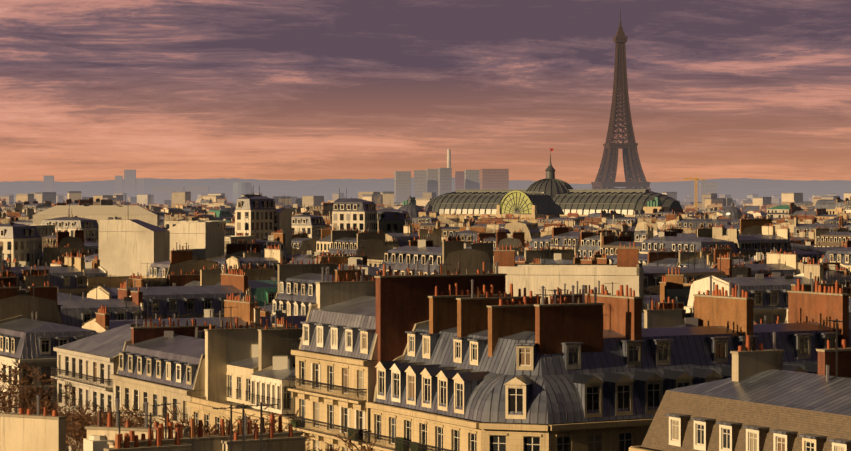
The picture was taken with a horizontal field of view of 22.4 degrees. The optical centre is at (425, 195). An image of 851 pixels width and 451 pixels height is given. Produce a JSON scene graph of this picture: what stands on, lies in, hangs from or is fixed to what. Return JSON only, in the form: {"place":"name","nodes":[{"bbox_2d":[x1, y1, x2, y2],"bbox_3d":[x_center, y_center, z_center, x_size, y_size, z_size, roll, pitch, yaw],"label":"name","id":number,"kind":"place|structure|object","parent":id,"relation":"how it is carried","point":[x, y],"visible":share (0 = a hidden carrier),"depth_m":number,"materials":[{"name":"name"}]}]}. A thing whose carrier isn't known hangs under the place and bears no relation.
{"place":"outdoors","nodes":[
{"label":"outdoors","id":0,"kind":"place"},
{"bbox_2d":[0,177,850,200],"bbox_3d":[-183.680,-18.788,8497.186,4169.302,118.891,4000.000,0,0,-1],"label":"hills","id":1,"kind":"structure","parent":0,"point":[738,187],"depth_m":8269.25,"materials":[{"name":"grey"}]},
{"bbox_2d":[0,0,850,183],"label":"sky","id":2,"kind":"structure","parent":0,"point":[91,90],"materials":[{"name":"pink"}]},
{"label":"ground","id":3,"kind":"structure","parent":0,"visible":0},
{"bbox_2d":[0,359,376,450],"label":"trees","id":4,"kind":"object","parent":3,"relation":"on","point":[73,432],"visible":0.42,"depth_m":222.20,"materials":[{"name":"brown plant"}]},
{"bbox_2d":[83,402,306,450],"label":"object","id":5,"kind":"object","parent":3,"relation":"on","point":[244,438],"visible":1,"depth_m":108.64,"materials":[{"name":"beige stone"}]},
{"bbox_2d":[44,149,716,210],"bbox_3d":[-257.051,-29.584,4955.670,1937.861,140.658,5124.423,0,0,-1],"label":"distant towers","id":6,"kind":"structure","parent":3,"relation":"on","point":[438,181],"depth_m":4602.96,"materials":[{"name":"grey"}]},
{"bbox_2d":[0,185,825,450],"bbox_3d":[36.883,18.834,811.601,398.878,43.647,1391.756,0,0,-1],"label":"buildings","id":7,"kind":"structure","parent":3,"relation":"on","point":[133,239],"depth_m":481.12,"materials":[{"name":"white"}]},
{"bbox_2d":[0,196,850,226],"bbox_3d":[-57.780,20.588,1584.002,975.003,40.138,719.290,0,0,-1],"label":"city","id":8,"kind":"object","parent":3,"relation":"on","point":[825,209],"visible":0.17,"depth_m":1378.68,"materials":[{"name":"beige stone"}]},
{"bbox_2d":[0,246,850,450],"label":"apartment buildings","id":9,"kind":"structure","parent":3,"relation":"on","point":[466,361],"depth_m":171.96,"materials":[{"name":"grey stone"}]},
{"bbox_2d":[0,232,850,412],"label":"city buildings","id":10,"kind":"structure","parent":3,"relation":"on","point":[45,310],"depth_m":316.80,"materials":[{"name":"brown stone"}]},
{"bbox_2d":[0,209,850,244],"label":"city","id":11,"kind":"object","parent":3,"relation":"on","point":[463,228],"visible":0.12,"depth_m":984.27,"materials":[{"name":"beige stone"}]},
{"bbox_2d":[0,191,850,213],"bbox_3d":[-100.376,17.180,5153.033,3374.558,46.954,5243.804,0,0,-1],"label":"city","id":12,"kind":"object","parent":3,"relation":"on","point":[381,198],"visible":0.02,"depth_m":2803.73,"materials":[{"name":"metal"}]},
{"bbox_2d":[4,214,850,286],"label":"city","id":13,"kind":"object","parent":3,"relation":"on","point":[748,239],"visible":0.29,"depth_m":574.05,"materials":[{"name":"grey"}]},
{"bbox_2d":[399,148,693,218],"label":"grand palais","id":14,"kind":"structure","parent":3,"relation":"on","point":[548,194],"depth_m":1519.54,"materials":[{"name":"green glass"}]},
{"bbox_2d":[591,9,650,190],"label":"eiffel tower","id":15,"kind":"structure","parent":3,"relation":"on","point":[607,171],"depth_m":3245.29,"materials":[{"name":"brown metal"}]},
{"bbox_2d":[629,319,850,450],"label":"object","id":16,"kind":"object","parent":3,"relation":"on","point":[760,399],"visible":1,"depth_m":132.77,"materials":[{"name":"grey"}]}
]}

